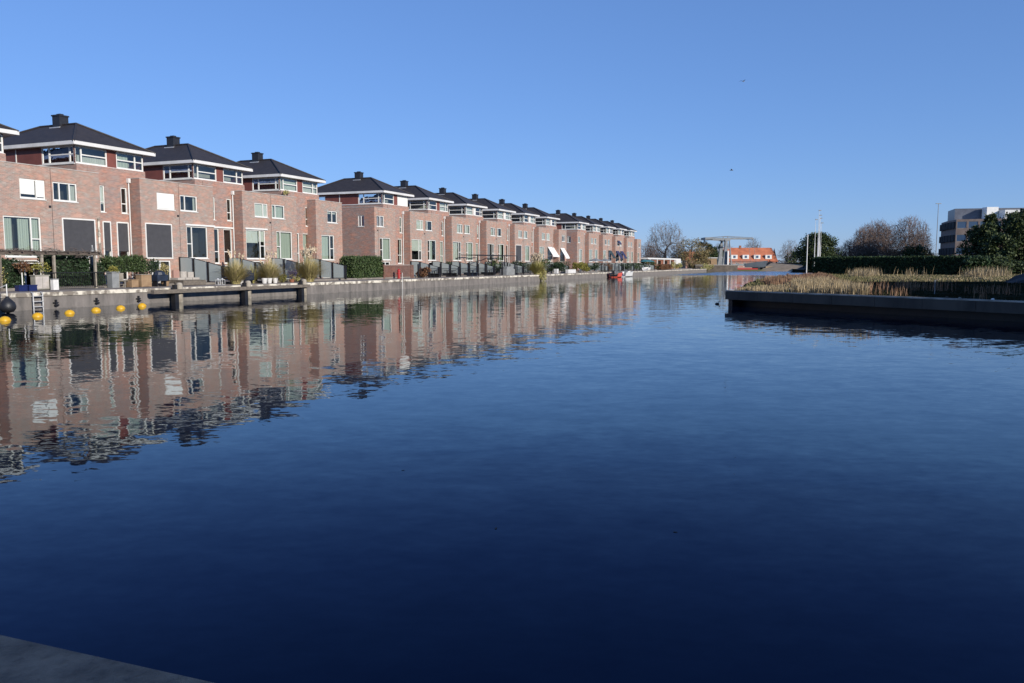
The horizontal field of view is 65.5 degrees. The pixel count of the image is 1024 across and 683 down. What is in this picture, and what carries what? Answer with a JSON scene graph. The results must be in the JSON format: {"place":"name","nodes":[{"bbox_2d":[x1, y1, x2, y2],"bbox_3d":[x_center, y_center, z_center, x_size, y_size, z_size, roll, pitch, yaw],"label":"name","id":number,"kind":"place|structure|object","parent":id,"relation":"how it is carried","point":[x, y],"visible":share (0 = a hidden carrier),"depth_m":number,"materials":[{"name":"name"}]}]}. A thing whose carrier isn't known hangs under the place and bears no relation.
{"place":"outdoors","nodes":[
{"label":"outdoors","id":0,"kind":"place"},
{"bbox_2d":[0,635,212,682],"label":"pavement","id":1,"kind":"structure","parent":0,"point":[22,661],"depth_m":3.06,"materials":[{"name":"concrete"}]},
{"bbox_2d":[213,249,263,283],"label":"pampas grass","id":2,"kind":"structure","parent":0,"point":[233,273],"depth_m":60.99,"materials":[{"name":"plant"}]},
{"bbox_2d":[290,244,332,281],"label":"pampas grass","id":3,"kind":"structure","parent":0,"point":[308,271],"depth_m":69.26,"materials":[{"name":"plant"}]},
{"bbox_2d":[0,269,683,292],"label":"promenade","id":4,"kind":"structure","parent":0,"point":[83,289],"depth_m":60.47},
{"bbox_2d":[16,263,41,289],"bbox_3d":[-28.803,-3.880,47.379,0.800,1.600,1.400,2,6,22],"label":"garden table","id":5,"kind":"object","parent":4,"relation":"on","point":[33,273],"visible":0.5,"depth_m":46.73,"materials":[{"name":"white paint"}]},
{"bbox_2d":[12,259,30,273],"bbox_3d":[-28.634,-4.364,46.569,0.986,0.880,0.914,0,6,0],"label":"shrub","id":6,"kind":"object","parent":5,"relation":"on","point":[25,264],"visible":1,"depth_m":46.41,"materials":[{"name":"brown plant"}]},
{"bbox_2d":[29,275,49,289],"bbox_3d":[-28.189,-3.543,47.538,0.480,0.860,0.980,2,6,22],"label":"cabinet","id":7,"kind":"object","parent":4,"relation":"on","point":[41,281],"visible":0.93,"depth_m":47.34,"materials":[{"name":"beige paint"}]},
{"bbox_2d":[0,247,108,290],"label":"pergola","id":8,"kind":"object","parent":4,"relation":"on","point":[40,254],"visible":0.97,"depth_m":48.42,"materials":[{"name":"brown wood"}]},
{"bbox_2d":[42,272,104,287],"bbox_3d":[-27.317,-3.865,49.808,0.032,0.940,4.400,2,6,22],"label":"railing","id":9,"kind":"object","parent":4,"relation":"on","point":[77,278],"visible":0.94,"depth_m":49.94,"materials":[{"name":"black metal"}]},
{"bbox_2d":[106,265,119,287],"bbox_3d":[-26.193,-4.272,52.253,0.710,1.476,0.708,2,6,22],"label":"planter","id":10,"kind":"object","parent":4,"relation":"on","point":[112,279],"visible":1,"depth_m":52.09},
{"bbox_2d":[135,274,151,286],"bbox_3d":[-24.950,-4.126,53.938,0.560,0.860,0.910,2,6,22],"label":"storage box","id":11,"kind":"object","parent":4,"relation":"on","point":[144,280],"visible":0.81,"depth_m":53.69,"materials":[{"name":"beige wood"}]},
{"bbox_2d":[151,270,167,285],"bbox_3d":[-24.573,-4.398,55.494,0.799,1.100,0.950,2,6,22],"label":"barbecue","id":12,"kind":"object","parent":4,"relation":"on","point":[158,275],"visible":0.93,"depth_m":55.18,"materials":[{"name":"blue metal"}]},
{"bbox_2d":[250,250,293,282],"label":"pampas grass","id":13,"kind":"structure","parent":4,"relation":"on","point":[269,270],"depth_m":64.63,"materials":[{"name":"plant"}]},
{"bbox_2d":[382,264,413,278],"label":"garden wall","id":14,"kind":"structure","parent":4,"relation":"on","point":[391,271],"depth_m":86.40,"materials":[{"name":"brick"}]},
{"bbox_2d":[417,264,530,277],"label":"railing","id":15,"kind":"object","parent":4,"relation":"on","point":[446,270],"visible":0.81,"depth_m":100.69,"materials":[{"name":"black metal"}]},
{"bbox_2d":[526,252,550,274],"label":"pampas grass","id":16,"kind":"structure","parent":4,"relation":"on","point":[536,267],"depth_m":113.96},
{"bbox_2d":[3,268,691,290],"bbox_3d":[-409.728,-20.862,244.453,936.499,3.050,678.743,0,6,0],"label":"ground","id":17,"kind":"structure","parent":0,"point":[171,284],"depth_m":72.23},
{"bbox_2d":[0,124,18,160],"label":"row house","id":18,"kind":"structure","parent":17,"relation":"on","point":[5,130],"depth_m":50.12,"materials":[{"name":"pink brick"}]},
{"bbox_2d":[1,256,25,287],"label":"climbing plant","id":19,"kind":"object","parent":17,"relation":"on","point":[13,277],"visible":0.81,"depth_m":46.54,"materials":[{"name":"green plant"}]},
{"bbox_2d":[37,255,90,286],"bbox_3d":[-28.323,-4.576,50.315,1.685,2.282,3.370,2,6,22],"label":"climbing plant","id":20,"kind":"object","parent":17,"relation":"on","point":[68,263],"visible":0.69,"depth_m":50.14,"materials":[{"name":"green plant"}]},
{"bbox_2d":[0,114,155,284],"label":"row house","id":21,"kind":"structure","parent":17,"relation":"on","point":[64,184],"depth_m":54.98,"materials":[{"name":"red brick"}]},
{"bbox_2d":[3,215,41,257],"bbox_3d":[-31.013,-6.614,50.383,0.305,2.600,2.580,2,6,22],"label":"window","id":22,"kind":"structure","parent":21,"relation":"in","point":[22,221],"depth_m":50.61,"materials":[{"name":"glass"}]},
{"bbox_2d":[19,178,46,200],"bbox_3d":[-30.641,-9.711,50.824,0.180,1.280,1.830,2,6,22],"label":"window","id":23,"kind":"structure","parent":21,"relation":"in","point":[27,186],"depth_m":50.83,"materials":[{"name":"white paint"}]},
{"bbox_2d":[41,145,76,164],"bbox_3d":[-31.591,-12.994,55.550,3.250,1.200,0.205,2,6,22],"label":"window","id":24,"kind":"structure","parent":21,"relation":"in","point":[57,154],"depth_m":55.50,"materials":[{"name":"glass"}]},
{"bbox_2d":[52,181,78,202],"bbox_3d":[-29.815,-9.922,52.989,0.305,1.280,1.880,2,6,22],"label":"window","id":25,"kind":"structure","parent":21,"relation":"in","point":[71,195],"depth_m":53.36,"materials":[{"name":"white paint"}]},
{"bbox_2d":[73,145,106,166],"bbox_3d":[-29.754,-13.046,56.083,0.205,1.200,2.660,2,6,22],"label":"window","id":26,"kind":"structure","parent":21,"relation":"in","point":[82,158],"depth_m":56.25,"materials":[{"name":"glass"}]},
{"bbox_2d":[116,152,142,171],"bbox_3d":[-28.487,-13.345,59.148,0.205,1.200,2.440,2,6,22],"label":"window","id":27,"kind":"structure","parent":21,"relation":"in","point":[121,158],"depth_m":58.90,"materials":[{"name":"glass"}]},
{"bbox_2d":[86,261,106,285],"bbox_3d":[-27.211,-4.482,52.040,1.325,1.744,1.422,2,6,22],"label":"hedge","id":28,"kind":"object","parent":17,"relation":"on","point":[99,268],"visible":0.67,"depth_m":51.93,"materials":[{"name":"green plant"}]},
{"bbox_2d":[97,254,148,273],"bbox_3d":[-26.550,-4.943,54.337,1.576,2.148,3.455,2,6,22],"label":"hedge","id":29,"kind":"object","parent":17,"relation":"on","point":[132,263],"visible":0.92,"depth_m":54.09,"materials":[{"name":"green plant"}]},
{"bbox_2d":[129,257,159,282],"bbox_3d":[-26.319,-5.034,57.021,2.136,1.973,1.621,0,6,0],"label":"shrub","id":30,"kind":"object","parent":17,"relation":"on","point":[155,266],"visible":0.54,"depth_m":56.94,"materials":[{"name":"green plant"}]},
{"bbox_2d":[169,270,199,282],"bbox_3d":[-24.237,-4.782,58.984,0.850,0.988,2.200,2,6,22],"label":"garden sofa","id":31,"kind":"object","parent":17,"relation":"on","point":[180,275],"visible":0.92,"depth_m":58.76,"materials":[{"name":"white fabric"}]},
{"bbox_2d":[174,280,205,285],"bbox_3d":[-23.534,-4.310,58.305,0.860,0.380,2.260,2,6,22],"label":"storage box","id":32,"kind":"object","parent":17,"relation":"on","point":[193,282],"visible":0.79,"depth_m":57.85,"materials":[{"name":"grey wood"}]},
{"bbox_2d":[129,135,252,281],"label":"row house","id":33,"kind":"structure","parent":17,"relation":"on","point":[181,200],"depth_m":64.85,"materials":[{"name":"red brick"}]},
{"bbox_2d":[156,192,175,210],"bbox_3d":[-26.495,-10.688,60.858,0.180,1.280,1.830,2,6,22],"label":"window","id":34,"kind":"structure","parent":33,"relation":"in","point":[165,201],"depth_m":60.83,"materials":[{"name":"white paint"}]},
{"bbox_2d":[163,164,193,179],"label":"window","id":35,"kind":"structure","parent":33,"relation":"in","point":[178,171],"depth_m":65.53,"materials":[{"name":"glass"}]},
{"bbox_2d":[180,195,197,212],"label":"window","id":36,"kind":"structure","parent":33,"relation":"in","point":[194,204],"depth_m":63.58,"materials":[{"name":"white paint"}]},
{"bbox_2d":[186,226,208,258],"bbox_3d":[-25.315,-7.940,64.007,0.180,2.600,2.330,2,6,22],"label":"window","id":37,"kind":"structure","parent":33,"relation":"in","point":[206,257],"depth_m":63.88,"materials":[{"name":"white paint"}]},
{"bbox_2d":[178,257,224,282],"bbox_3d":[-24.026,-5.540,61.539,4.410,2.000,0.140,2,6,22],"label":"privacy fence","id":38,"kind":"object","parent":17,"relation":"on","point":[203,270],"visible":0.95,"depth_m":61.48,"materials":[{"name":"grey"}]},
{"bbox_2d":[227,257,261,280],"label":"privacy fence","id":39,"kind":"object","parent":17,"relation":"on","point":[246,263],"visible":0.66,"depth_m":66.53,"materials":[{"name":"grey"}]},
{"bbox_2d":[233,152,325,278],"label":"row house","id":40,"kind":"structure","parent":17,"relation":"on","point":[269,215],"depth_m":74.40,"materials":[{"name":"red brick"}]},
{"bbox_2d":[246,229,264,259],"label":"window","id":41,"kind":"structure","parent":40,"relation":"in","point":[251,235],"depth_m":70.62,"materials":[{"name":"glass"}]},
{"bbox_2d":[254,203,267,217],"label":"window","id":42,"kind":"structure","parent":40,"relation":"in","point":[260,208],"depth_m":70.98,"materials":[{"name":"glass"}]},
{"bbox_2d":[252,177,280,190],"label":"window","id":43,"kind":"structure","parent":40,"relation":"in","point":[270,183],"depth_m":75.54,"materials":[{"name":"glass"}]},
{"bbox_2d":[272,204,284,219],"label":"window","id":44,"kind":"structure","parent":40,"relation":"in","point":[276,209],"depth_m":73.25,"materials":[{"name":"glass"}]},
{"bbox_2d":[276,231,292,259],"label":"window","id":45,"kind":"structure","parent":40,"relation":"in","point":[284,239],"depth_m":74.28,"materials":[{"name":"glass"}]},
{"bbox_2d":[279,177,296,191],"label":"window","id":46,"kind":"structure","parent":40,"relation":"in","point":[287,184],"depth_m":76.24,"materials":[{"name":"glass"}]},
{"bbox_2d":[302,180,316,194],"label":"window","id":47,"kind":"structure","parent":40,"relation":"in","point":[308,187],"depth_m":79.36,"materials":[{"name":"glass"}]},
{"bbox_2d":[271,258,303,279],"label":"privacy fence","id":48,"kind":"object","parent":17,"relation":"on","point":[280,262],"visible":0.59,"depth_m":71.73,"materials":[{"name":"grey"}]},
{"bbox_2d":[305,199,342,277],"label":"row house","id":49,"kind":"structure","parent":17,"relation":"on","point":[324,225],"depth_m":79.88,"materials":[{"name":"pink brick"}]},
{"bbox_2d":[321,235,333,259],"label":"window","id":50,"kind":"structure","parent":49,"relation":"in","point":[324,237],"depth_m":80.35,"materials":[{"name":"glass"}]},
{"bbox_2d":[308,258,346,278],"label":"privacy fence","id":51,"kind":"object","parent":17,"relation":"on","point":[339,271],"visible":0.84,"depth_m":76.30,"materials":[{"name":"grey"}]},
{"bbox_2d":[0,269,706,311],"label":"quay wall","id":52,"kind":"structure","parent":17,"relation":"on","point":[72,299],"depth_m":59.57,"materials":[{"name":"concrete"}]},
{"bbox_2d":[0,284,15,312],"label":"ball fender","id":53,"kind":"object","parent":52,"relation":"hanging from","point":[7,304],"visible":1,"depth_m":39.74,"materials":[{"name":"black rubber"}]},
{"bbox_2d":[151,284,309,293],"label":"fender beam","id":54,"kind":"structure","parent":52,"relation":"attached to","point":[219,289],"depth_m":54.70,"materials":[{"name":"grey wood"}]},
{"bbox_2d":[339,255,384,278],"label":"hedge","id":55,"kind":"object","parent":17,"relation":"on","point":[358,266],"visible":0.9,"depth_m":80.34,"materials":[{"name":"green plant"}]},
{"bbox_2d":[317,171,413,264],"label":"row house","id":56,"kind":"structure","parent":17,"relation":"on","point":[373,209],"depth_m":91.80,"materials":[{"name":"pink brick"}]},
{"bbox_2d":[358,193,382,203],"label":"window","id":57,"kind":"structure","parent":56,"relation":"in","point":[366,198],"depth_m":92.26,"materials":[{"name":"glass"}]},
{"bbox_2d":[380,238,390,260],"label":"window","id":58,"kind":"structure","parent":56,"relation":"in","point":[385,249],"depth_m":90.90,"materials":[{"name":"glass"}]},
{"bbox_2d":[394,180,453,275],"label":"row house","id":59,"kind":"structure","parent":17,"relation":"on","point":[424,217],"depth_m":101.18,"materials":[{"name":"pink brick"}]},
{"bbox_2d":[412,239,421,260],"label":"window","id":60,"kind":"structure","parent":59,"relation":"in","point":[416,243],"depth_m":97.45,"materials":[{"name":"glass"}]},
{"bbox_2d":[410,261,439,274],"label":"privacy fence","id":61,"kind":"object","parent":17,"relation":"on","point":[421,264],"visible":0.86,"depth_m":95.20,"materials":[{"name":"grey"}]},
{"bbox_2d":[432,261,459,274],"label":"privacy fence","id":62,"kind":"object","parent":17,"relation":"on","point":[437,264],"visible":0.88,"depth_m":100.14,"materials":[{"name":"grey"}]},
{"bbox_2d":[436,187,487,263],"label":"row house","id":63,"kind":"structure","parent":17,"relation":"on","point":[464,218],"depth_m":111.27,"materials":[{"name":"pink brick"}]},
{"bbox_2d":[451,261,477,274],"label":"privacy fence","id":64,"kind":"object","parent":17,"relation":"on","point":[466,266],"visible":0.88,"depth_m":105.09,"materials":[{"name":"grey"}]},
{"bbox_2d":[471,194,515,273],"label":"row house","id":65,"kind":"structure","parent":17,"relation":"on","point":[495,222],"depth_m":121.61,"materials":[{"name":"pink brick"}]},
{"bbox_2d":[498,199,539,263],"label":"row house","id":66,"kind":"structure","parent":17,"relation":"on","point":[521,235],"depth_m":131.47,"materials":[{"name":"red brick"}]},
{"bbox_2d":[522,203,559,261],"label":"row house","id":67,"kind":"structure","parent":17,"relation":"on","point":[546,226],"depth_m":141.60,"materials":[{"name":"red brick"}]},
{"bbox_2d":[553,229,569,271],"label":"row house","id":68,"kind":"structure","parent":17,"relation":"on","point":[559,239],"depth_m":146.50,"materials":[{"name":"red brick"}]},
{"bbox_2d":[551,210,588,270],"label":"row house","id":69,"kind":"structure","parent":17,"relation":"on","point":[574,227],"depth_m":159.26,"materials":[{"name":"red brick"}]},
{"bbox_2d":[572,213,603,270],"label":"row house","id":70,"kind":"structure","parent":17,"relation":"on","point":[592,233],"depth_m":168.11,"materials":[{"name":"red brick"}]},
{"bbox_2d":[586,215,615,262],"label":"row house","id":71,"kind":"structure","parent":17,"relation":"on","point":[605,242],"depth_m":177.44,"materials":[{"name":"red brick"}]},
{"bbox_2d":[599,218,626,262],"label":"row house","id":72,"kind":"structure","parent":17,"relation":"on","point":[618,236],"depth_m":186.80,"materials":[{"name":"red brick"}]},
{"bbox_2d":[610,220,636,262],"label":"row house","id":73,"kind":"structure","parent":17,"relation":"on","point":[628,250],"depth_m":196.99,"materials":[{"name":"red brick"}]},
{"bbox_2d":[634,239,640,262],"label":"row house","id":74,"kind":"structure","parent":17,"relation":"on","point":[637,250],"depth_m":202.04,"materials":[{"name":"red brick"}]},
{"bbox_2d":[641,258,680,268],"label":"pavilion","id":75,"kind":"structure","parent":17,"relation":"on","point":[665,260],"depth_m":226.63,"materials":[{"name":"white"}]},
{"bbox_2d":[0,271,1023,682],"bbox_3d":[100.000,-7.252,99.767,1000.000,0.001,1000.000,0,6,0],"label":"water","id":76,"kind":"structure","parent":0,"point":[330,487],"depth_m":8.77,"materials":[{"name":"liquid"}]},
{"bbox_2d":[171,282,182,301],"bbox_3d":[-21.615,-2.678,51.451,0.420,2.260,0.790,2,6,22],"label":"mooring pile","id":77,"kind":"object","parent":76,"relation":"in","point":[176,297],"visible":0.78,"depth_m":51.25,"materials":[{"name":"grey wood"}]},
{"bbox_2d":[241,281,251,297],"bbox_3d":[-19.142,-3.261,57.434,0.420,2.260,0.790,2,6,22],"label":"mooring pile","id":78,"kind":"object","parent":76,"relation":"in","point":[245,293],"visible":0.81,"depth_m":57.20,"materials":[{"name":"grey wood"}]},
{"bbox_2d":[0,0,1023,262],"label":"sky","id":79,"kind":"structure","parent":0,"point":[637,115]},
{"bbox_2d":[761,263,802,270],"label":"embankment","id":80,"kind":"structure","parent":0,"point":[783,266],"depth_m":270.48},
{"bbox_2d":[725,289,1023,321],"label":"dock wall","id":81,"kind":"structure","parent":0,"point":[989,309],"depth_m":38.34,"materials":[{"name":"concrete"}]},
{"bbox_2d":[741,269,1023,300],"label":"meadow","id":82,"kind":"structure","parent":0,"point":[1002,296],"depth_m":50.49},
{"bbox_2d":[734,282,789,291],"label":"dry grass","id":83,"kind":"structure","parent":82,"relation":"on","point":[774,288],"depth_m":46.17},
{"bbox_2d":[760,272,837,285],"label":"rust reeds","id":84,"kind":"object","parent":82,"relation":"on","point":[779,279],"visible":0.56,"depth_m":72.15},
{"bbox_2d":[794,231,843,271],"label":"evergreen tree","id":85,"kind":"object","parent":82,"relation":"on","point":[828,246],"visible":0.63,"depth_m":196.74,"materials":[{"name":"green plant"}]},
{"bbox_2d":[789,275,871,294],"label":"dry reeds","id":86,"kind":"object","parent":82,"relation":"on","point":[827,284],"visible":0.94,"depth_m":43.17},
{"bbox_2d":[812,255,986,274],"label":"hedge","id":87,"kind":"object","parent":82,"relation":"on","point":[939,265],"visible":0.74,"depth_m":115.36,"materials":[{"name":"green plant"}]},
{"bbox_2d":[845,266,1012,277],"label":"reeds","id":88,"kind":"object","parent":82,"relation":"on","point":[974,272],"visible":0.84,"depth_m":98.38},
{"bbox_2d":[852,277,1019,298],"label":"sparse reeds","id":89,"kind":"object","parent":82,"relation":"on","point":[939,289],"visible":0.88,"depth_m":43.52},
{"bbox_2d":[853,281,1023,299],"bbox_3d":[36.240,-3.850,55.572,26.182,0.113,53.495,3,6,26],"label":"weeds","id":90,"kind":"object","parent":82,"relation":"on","point":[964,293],"visible":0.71,"depth_m":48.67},
{"bbox_2d":[960,255,992,272],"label":"shrub","id":91,"kind":"object","parent":82,"relation":"on","point":[970,263],"visible":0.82,"depth_m":105.95,"materials":[{"name":"green plant"}]},
{"bbox_2d":[954,220,1001,255],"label":"shrub","id":92,"kind":"object","parent":82,"relation":"on","point":[979,235],"visible":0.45,"depth_m":130.58,"materials":[{"name":"green plant"}]},
{"bbox_2d":[975,254,1014,273],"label":"shrub","id":93,"kind":"object","parent":82,"relation":"on","point":[995,263],"visible":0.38,"depth_m":110.49,"materials":[{"name":"green plant"}]},
{"bbox_2d":[978,233,1021,272],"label":"shrub","id":94,"kind":"object","parent":82,"relation":"on","point":[992,245],"visible":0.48,"depth_m":125.36,"materials":[{"name":"green plant"}]},
{"bbox_2d":[990,255,1023,273],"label":"shrub","id":95,"kind":"object","parent":82,"relation":"on","point":[1015,262],"visible":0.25,"depth_m":115.97,"materials":[{"name":"green plant"}]},
{"bbox_2d":[995,208,1023,273],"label":"broadleaf tree","id":96,"kind":"object","parent":82,"relation":"on","point":[1015,224],"visible":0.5,"depth_m":128.66,"materials":[{"name":"green plant"}]},
{"bbox_2d":[746,273,1021,291],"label":"short grass","id":97,"kind":"structure","parent":0,"point":[868,279],"depth_m":82.81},
{"bbox_2d":[851,274,1019,280],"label":"marsh grass","id":98,"kind":"structure","parent":0,"point":[938,276],"depth_m":87.08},
{"bbox_2d":[938,207,1023,255],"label":"office building","id":99,"kind":"structure","parent":0,"point":[956,225],"depth_m":181.64,"materials":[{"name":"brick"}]},
{"bbox_3d":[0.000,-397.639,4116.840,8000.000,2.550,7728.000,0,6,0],"label":"far ground","id":100,"kind":"structure","parent":0,"visible":0},
{"bbox_2d":[641,240,659,257],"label":"bare tree","id":101,"kind":"object","parent":100,"relation":"on","point":[649,254],"visible":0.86,"depth_m":277.55,"materials":[{"name":"brown plant"}]},
{"bbox_2d":[645,220,686,257],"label":"bare tree","id":102,"kind":"object","parent":100,"relation":"on","point":[668,245],"visible":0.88,"depth_m":281.71,"materials":[{"name":"brown plant"}]},
{"bbox_2d":[675,237,709,267],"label":"willow","id":103,"kind":"object","parent":100,"relation":"on","point":[688,260],"visible":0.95,"depth_m":273.13,"materials":[{"name":"brown plant"}]},
{"bbox_2d":[693,240,714,264],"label":"willow","id":104,"kind":"object","parent":100,"relation":"on","point":[706,244],"visible":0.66,"depth_m":279.22,"materials":[{"name":"brown plant"}]},
{"bbox_2d":[687,265,737,270],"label":"abutment","id":105,"kind":"object","parent":100,"relation":"on","point":[725,268],"visible":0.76,"depth_m":269.95,"materials":[{"name":"stone"}]},
{"bbox_2d":[701,236,767,269],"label":"drawbridge","id":106,"kind":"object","parent":105,"relation":"on","point":[753,265],"visible":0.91,"depth_m":275.25,"materials":[{"name":"metal"}]},
{"bbox_2d":[722,246,777,267],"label":"cottage","id":107,"kind":"structure","parent":100,"relation":"on","point":[739,255],"depth_m":329.55,"materials":[{"name":"orange tile"}]},
{"bbox_2d":[777,240,798,262],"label":"bare tree","id":108,"kind":"object","parent":100,"relation":"on","point":[786,251],"visible":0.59,"depth_m":327.54,"materials":[{"name":"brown plant"}]},
{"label":"hillside","id":109,"kind":"structure","parent":0,"visible":0},
{"bbox_2d":[850,223,882,255],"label":"bare tree","id":110,"kind":"object","parent":109,"relation":"on","point":[867,242],"visible":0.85,"depth_m":206.71,"materials":[{"name":"brown plant"}]},
{"bbox_2d":[859,217,893,255],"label":"bare tree","id":111,"kind":"object","parent":109,"relation":"on","point":[884,246],"visible":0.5,"depth_m":208.83,"materials":[{"name":"brown plant"}]},
{"bbox_2d":[890,215,933,254],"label":"bare tree","id":112,"kind":"object","parent":109,"relation":"on","point":[903,232],"visible":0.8,"depth_m":211.09,"materials":[{"name":"brown plant"}]},
{"bbox_2d":[901,244,933,255],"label":"evergreen tree","id":113,"kind":"object","parent":109,"relation":"on","point":[916,251],"visible":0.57,"depth_m":202.83,"materials":[{"name":"green plant"}]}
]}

